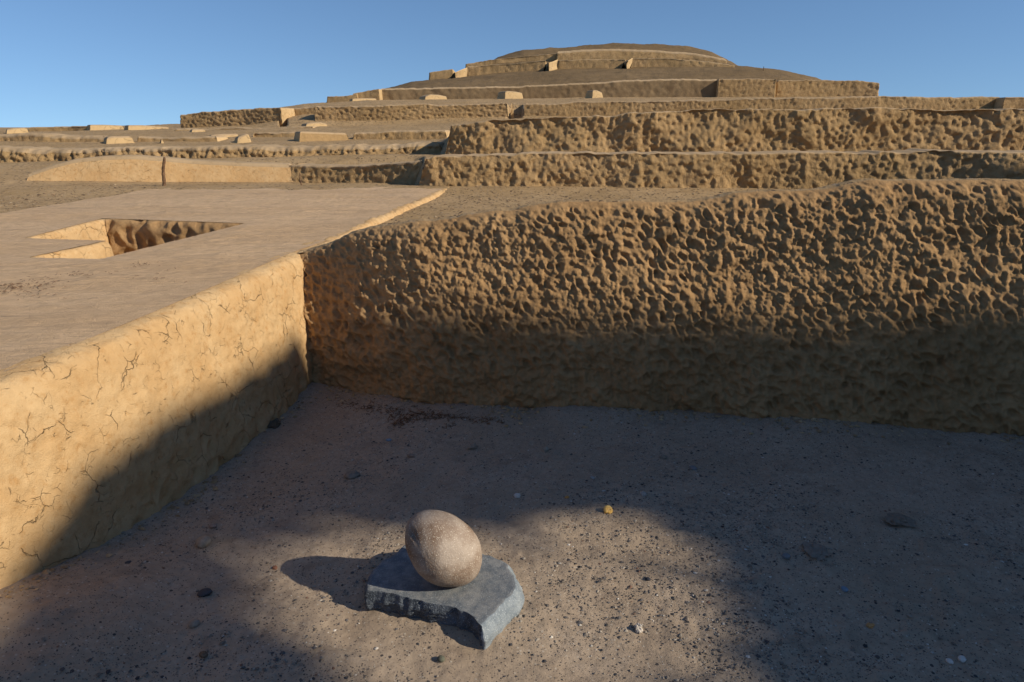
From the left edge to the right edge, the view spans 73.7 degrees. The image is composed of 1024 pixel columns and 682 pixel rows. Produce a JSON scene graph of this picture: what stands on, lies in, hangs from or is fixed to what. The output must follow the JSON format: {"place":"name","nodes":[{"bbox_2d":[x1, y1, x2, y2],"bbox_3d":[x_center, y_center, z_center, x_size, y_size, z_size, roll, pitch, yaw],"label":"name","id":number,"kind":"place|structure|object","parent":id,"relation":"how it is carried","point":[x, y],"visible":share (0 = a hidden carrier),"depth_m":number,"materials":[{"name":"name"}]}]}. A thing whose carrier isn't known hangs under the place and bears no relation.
{"place":"outdoors","nodes":[
{"label":"outdoors","id":0,"kind":"place"},
{"bbox_2d":[0,184,758,221],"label":"soil crumbs","id":1,"kind":"object","parent":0,"point":[53,194],"visible":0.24,"depth_m":7.47,"materials":[{"name":"brown soil"}]},
{"bbox_2d":[0,43,990,224],"bbox_3d":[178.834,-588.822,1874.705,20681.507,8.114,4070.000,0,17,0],"label":"soil ground","id":2,"kind":"structure","parent":0,"point":[14,181],"depth_m":13.62,"materials":[{"name":"brown soil"}]},
{"bbox_2d":[6,128,28,133],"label":"wall end","id":3,"kind":"structure","parent":2,"relation":"on","point":[16,130],"depth_m":19.45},
{"bbox_2d":[0,133,106,141],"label":"terrace wall","id":4,"kind":"structure","parent":2,"relation":"on","point":[47,137],"depth_m":14.15,"materials":[{"name":"beige stone"}]},
{"bbox_2d":[29,126,86,130],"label":"terrace wall","id":5,"kind":"structure","parent":2,"relation":"on","point":[69,128],"depth_m":21.05,"materials":[{"name":"brown stone"}]},
{"bbox_2d":[87,125,123,129],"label":"wall end","id":6,"kind":"structure","parent":2,"relation":"on","point":[100,127],"depth_m":20.54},
{"bbox_2d":[103,136,134,143],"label":"wall end","id":7,"kind":"structure","parent":2,"relation":"on","point":[116,139],"depth_m":13.70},
{"bbox_2d":[124,125,168,129],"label":"wall end","id":8,"kind":"structure","parent":2,"relation":"on","point":[137,127],"depth_m":19.88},
{"bbox_2d":[27,155,292,181],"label":"curved wall","id":9,"kind":"structure","parent":2,"relation":"on","point":[135,168],"depth_m":9.01,"materials":[{"name":"beige paint"}]},
{"bbox_2d":[161,157,165,185],"bbox_3d":[-4.221,-2.030,8.271,0.101,0.391,0.044,0,17,0],"label":"wooden stake","id":10,"kind":"object","parent":2,"relation":"on","point":[163,173],"visible":0.91,"depth_m":8.26,"materials":[{"name":"brown wood"}]},
{"bbox_2d":[137,136,227,141],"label":"terrace wall","id":11,"kind":"structure","parent":2,"relation":"on","point":[185,138],"depth_m":14.11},
{"bbox_2d":[190,129,205,131],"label":"wall end","id":12,"kind":"structure","parent":2,"relation":"on","point":[197,130],"depth_m":17.33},
{"bbox_2d":[0,141,443,162],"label":"terrace wall","id":13,"kind":"structure","parent":2,"relation":"on","point":[22,154],"depth_m":10.80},
{"bbox_2d":[209,134,237,136],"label":"wall end","id":14,"kind":"structure","parent":2,"relation":"on","point":[230,135],"depth_m":15.12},
{"bbox_2d":[180,107,294,127],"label":"terrace wall","id":15,"kind":"structure","parent":2,"relation":"on","point":[281,115],"depth_m":20.12,"materials":[{"name":"brown stone"}]},
{"bbox_2d":[234,134,250,142],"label":"wall end","id":16,"kind":"structure","parent":2,"relation":"on","point":[243,138],"depth_m":13.58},
{"bbox_2d":[175,126,318,130],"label":"terrace wall","id":17,"kind":"structure","parent":2,"relation":"on","point":[188,129],"depth_m":18.30,"materials":[{"name":"brown stone"}]},
{"bbox_2d":[253,132,294,136],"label":"terrace wall","id":18,"kind":"structure","parent":2,"relation":"on","point":[274,134],"depth_m":14.99,"materials":[{"name":"brown stone"}]},
{"bbox_2d":[294,107,314,115],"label":"terrace wall","id":19,"kind":"structure","parent":2,"relation":"on","point":[303,111],"depth_m":20.46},
{"bbox_2d":[301,122,326,125],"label":"wall end","id":20,"kind":"structure","parent":2,"relation":"on","point":[314,124],"depth_m":18.75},
{"bbox_2d":[294,131,348,141],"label":"wall end","id":21,"kind":"structure","parent":2,"relation":"on","point":[301,136],"depth_m":13.73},
{"bbox_2d":[327,94,357,102],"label":"terrace wall","id":22,"kind":"structure","parent":2,"relation":"on","point":[330,99],"depth_m":30.73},
{"bbox_2d":[289,160,422,184],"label":"terrace wall","id":23,"kind":"structure","parent":2,"relation":"on","point":[405,172],"depth_m":9.16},
{"bbox_2d":[350,98,375,100],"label":"wall end","id":24,"kind":"structure","parent":2,"relation":"on","point":[357,99],"depth_m":29.53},
{"bbox_2d":[353,89,382,99],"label":"terrace wall","id":25,"kind":"structure","parent":2,"relation":"on","point":[376,94],"depth_m":30.71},
{"bbox_2d":[353,130,449,139],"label":"terrace wall","id":26,"kind":"structure","parent":2,"relation":"on","point":[413,134],"depth_m":14.18,"materials":[{"name":"brown stone"}]},
{"bbox_2d":[314,103,508,120],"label":"terrace wall","id":27,"kind":"structure","parent":2,"relation":"on","point":[387,112],"depth_m":19.27,"materials":[{"name":"beige stone"}]},
{"bbox_2d":[419,94,446,99],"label":"wall end","id":28,"kind":"structure","parent":2,"relation":"on","point":[429,96],"depth_m":28.99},
{"bbox_2d":[429,69,454,79],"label":"terrace wall","id":29,"kind":"structure","parent":2,"relation":"on","point":[445,74],"depth_m":42.98,"materials":[{"name":"brown stone"}]},
{"bbox_2d":[450,68,467,78],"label":"buttress","id":30,"kind":"structure","parent":2,"relation":"on","point":[462,72],"depth_m":42.49,"materials":[{"name":"beige stone"}]},
{"bbox_2d":[467,61,546,75],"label":"terrace wall","id":31,"kind":"structure","parent":2,"relation":"on","point":[503,68],"depth_m":43.13,"materials":[{"name":"brown stone"}]},
{"bbox_2d":[497,91,522,98],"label":"wall end","id":32,"kind":"structure","parent":2,"relation":"on","point":[509,95],"depth_m":28.85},
{"bbox_2d":[465,53,556,67],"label":"terrace wall","id":33,"kind":"structure","parent":2,"relation":"on","point":[548,57],"depth_m":46.68,"materials":[{"name":"brown stone"}]},
{"bbox_2d":[511,103,513,118],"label":"wall pier","id":34,"kind":"structure","parent":2,"relation":"on","point":[512,114],"depth_m":19.95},
{"bbox_2d":[381,78,716,99],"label":"terrace wall","id":35,"kind":"structure","parent":2,"relation":"on","point":[682,87],"depth_m":30.76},
{"bbox_2d":[543,60,557,70],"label":"buttress","id":36,"kind":"structure","parent":2,"relation":"on","point":[550,66],"depth_m":42.10,"materials":[{"name":"beige stone"}]},
{"bbox_2d":[557,59,625,68],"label":"terrace wall","id":37,"kind":"structure","parent":2,"relation":"on","point":[587,63],"depth_m":42.80,"materials":[{"name":"brown stone"}]},
{"bbox_2d":[585,90,602,97],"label":"wall end","id":38,"kind":"structure","parent":2,"relation":"on","point":[593,94],"depth_m":28.75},
{"bbox_2d":[622,58,632,68],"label":"buttress","id":39,"kind":"structure","parent":2,"relation":"on","point":[627,64],"depth_m":41.87,"materials":[{"name":"beige stone"}]},
{"bbox_2d":[556,49,726,63],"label":"terrace wall","id":40,"kind":"structure","parent":2,"relation":"on","point":[613,54],"depth_m":45.86,"materials":[{"name":"brown stone"}]},
{"bbox_2d":[632,58,733,66],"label":"terrace wall","id":41,"kind":"structure","parent":2,"relation":"on","point":[653,62],"depth_m":42.43,"materials":[{"name":"brown stone"}]},
{"bbox_2d":[419,148,1023,188],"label":"terrace wall","id":42,"kind":"structure","parent":2,"relation":"on","point":[791,169],"depth_m":7.98,"materials":[{"name":"beige stone"}]},
{"bbox_2d":[446,107,1023,154],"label":"terrace wall","id":43,"kind":"structure","parent":2,"relation":"on","point":[831,129],"depth_m":9.75,"materials":[{"name":"brown stone"}]},
{"bbox_2d":[716,78,775,96],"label":"terrace wall","id":44,"kind":"structure","parent":2,"relation":"on","point":[747,87],"depth_m":30.16,"materials":[{"name":"brown stone"}]},
{"bbox_2d":[524,96,999,116],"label":"terrace wall","id":45,"kind":"structure","parent":2,"relation":"on","point":[586,108],"depth_m":18.64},
{"bbox_2d":[775,80,878,96],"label":"terrace wall","id":46,"kind":"structure","parent":2,"relation":"on","point":[809,88],"depth_m":30.52,"materials":[{"name":"brown stone"}]},
{"bbox_2d":[994,97,1023,108],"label":"terrace wall","id":47,"kind":"structure","parent":2,"relation":"on","point":[1009,102],"depth_m":17.92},
{"bbox_2d":[0,382,1023,681],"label":"sand ground","id":48,"kind":"structure","parent":0,"point":[940,568],"depth_m":2.65,"materials":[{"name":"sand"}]},
{"bbox_2d":[188,619,199,627],"bbox_3d":[-1.054,0.937,2.265,0.035,0.027,0.033,0,17,0],"label":"pebble","id":49,"kind":"object","parent":48,"relation":"on","point":[193,623],"visible":1,"depth_m":2.25,"materials":[{"name":"stone"}]},
{"bbox_2d":[199,651,207,657],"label":"pebble","id":50,"kind":"object","parent":48,"relation":"on","point":[203,654],"visible":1,"depth_m":2.14,"materials":[{"name":"stone"}]},
{"bbox_2d":[196,535,210,548],"bbox_3d":[-1.223,0.794,2.704,0.056,0.043,0.067,0,17,0],"label":"pebble","id":51,"kind":"object","parent":48,"relation":"on","point":[203,541],"visible":1,"depth_m":2.69,"materials":[{"name":"stone"}]},
{"bbox_2d":[197,588,212,596],"bbox_3d":[-1.089,0.892,2.422,0.050,0.018,0.047,0,17,0],"label":"pebble","id":52,"kind":"object","parent":48,"relation":"on","point":[204,592],"visible":1,"depth_m":2.41,"materials":[{"name":"stone"}]},
{"bbox_2d":[209,523,216,527],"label":"pebble","id":53,"kind":"object","parent":48,"relation":"on","point":[213,525],"visible":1,"depth_m":2.81,"materials":[{"name":"stone"}]},
{"bbox_2d":[0,187,449,588],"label":"adobe platform","id":54,"kind":"structure","parent":48,"relation":"on","point":[129,398],"depth_m":3.27,"materials":[{"name":"beige soil"}]},
{"bbox_2d":[0,263,186,299],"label":"dry stalks","id":55,"kind":"object","parent":54,"relation":"on","point":[11,284],"visible":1,"depth_m":3.50,"materials":[{"name":"brown plant"}]},
{"bbox_2d":[267,418,280,428],"bbox_3d":[-1.329,0.464,3.812,0.065,0.052,0.075,0,17,0],"label":"mud clod","id":56,"kind":"object","parent":48,"relation":"on","point":[275,423],"visible":1,"depth_m":3.80,"materials":[{"name":"stone"}]},
{"bbox_2d":[344,470,359,479],"bbox_3d":[-0.771,0.644,3.279,0.063,0.028,0.073,9,20,27],"label":"mud clod","id":57,"kind":"object","parent":48,"relation":"on","point":[352,474],"visible":1,"depth_m":3.27,"materials":[{"name":"soil"}]},
{"bbox_2d":[337,398,504,428],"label":"twig litter","id":58,"kind":"object","parent":48,"relation":"on","point":[406,418],"visible":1,"depth_m":3.89,"materials":[{"name":"brown wood"}]},
{"bbox_2d":[437,655,444,661],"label":"pebble","id":59,"kind":"object","parent":48,"relation":"on","point":[440,658],"visible":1,"depth_m":2.14,"materials":[{"name":"stone"}]},
{"bbox_2d":[364,545,524,649],"bbox_3d":[-0.230,0.883,2.434,0.562,0.109,0.384,8,19,23],"label":"stone slab","id":60,"kind":"object","parent":48,"relation":"on","point":[485,606],"depth_m":2.33,"materials":[{"name":"grey stone"}]},
{"bbox_2d":[405,510,481,586],"bbox_3d":[-0.235,0.715,2.364,0.263,0.270,0.233,0,17,0],"label":"boulder","id":61,"kind":"object","parent":60,"relation":"on","point":[443,549],"visible":1,"depth_m":2.28,"materials":[{"name":"stone"}]},
{"bbox_2d":[468,443,477,449],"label":"mud clod","id":62,"kind":"object","parent":48,"relation":"on","point":[472,446],"visible":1,"depth_m":3.56,"materials":[{"name":"soil"}]},
{"bbox_2d":[0,386,1023,597],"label":"mud crumbs","id":63,"kind":"object","parent":48,"relation":"on","point":[64,566],"visible":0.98,"depth_m":3.75,"materials":[{"name":"brown soil"}]},
{"bbox_2d":[604,505,612,513],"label":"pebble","id":64,"kind":"object","parent":48,"relation":"on","point":[608,509],"visible":1,"depth_m":2.96,"materials":[{"name":"yellow stone"}]},
{"bbox_2d":[634,623,642,633],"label":"pebble","id":65,"kind":"object","parent":48,"relation":"on","point":[638,628],"visible":1,"depth_m":2.27,"materials":[{"name":"stone"}]},
{"bbox_2d":[298,178,1023,435],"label":"adobe wall","id":66,"kind":"structure","parent":48,"relation":"on","point":[898,302],"depth_m":3.77,"materials":[{"name":"brown soil"}]},
{"bbox_2d":[689,465,696,469],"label":"pebble","id":67,"kind":"object","parent":48,"relation":"on","point":[692,467],"visible":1,"depth_m":3.35,"materials":[{"name":"stone"}]},
{"bbox_2d":[782,553,790,558],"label":"pebble","id":68,"kind":"object","parent":48,"relation":"on","point":[786,556],"visible":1,"depth_m":2.65,"materials":[{"name":"stone"}]},
{"bbox_2d":[802,542,828,559],"bbox_3d":[1.192,0.824,2.674,0.097,0.028,0.122,0,17,0],"label":"mud clod","id":69,"kind":"object","parent":48,"relation":"on","point":[816,551],"visible":1,"depth_m":2.67,"materials":[{"name":"soil"}]},
{"bbox_2d":[841,586,848,591],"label":"pebble","id":70,"kind":"object","parent":48,"relation":"on","point":[844,589],"visible":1,"depth_m":2.46,"materials":[{"name":"stone"}]},
{"bbox_2d":[866,622,874,627],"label":"pebble","id":71,"kind":"object","parent":48,"relation":"on","point":[870,625],"visible":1,"depth_m":2.29,"materials":[{"name":"stone"}]},
{"bbox_2d":[885,513,916,527],"bbox_3d":[1.639,0.758,2.879,0.127,0.041,0.094,0,17,0],"label":"mud clod","id":72,"kind":"object","parent":48,"relation":"on","point":[897,519],"visible":1,"depth_m":2.86,"materials":[{"name":"soil"}]},
{"bbox_2d":[945,658,953,663],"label":"pebble","id":73,"kind":"object","parent":48,"relation":"on","point":[949,660],"visible":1,"depth_m":2.13,"materials":[{"name":"stone"}]},
{"bbox_2d":[958,655,965,662],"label":"pebble","id":74,"kind":"object","parent":48,"relation":"on","point":[962,658],"visible":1,"depth_m":2.13,"materials":[{"name":"stone"}]},
{"bbox_2d":[0,0,1023,126],"label":"sky","id":75,"kind":"structure","parent":0,"point":[63,62],"materials":[{"name":"blue"}]}
]}

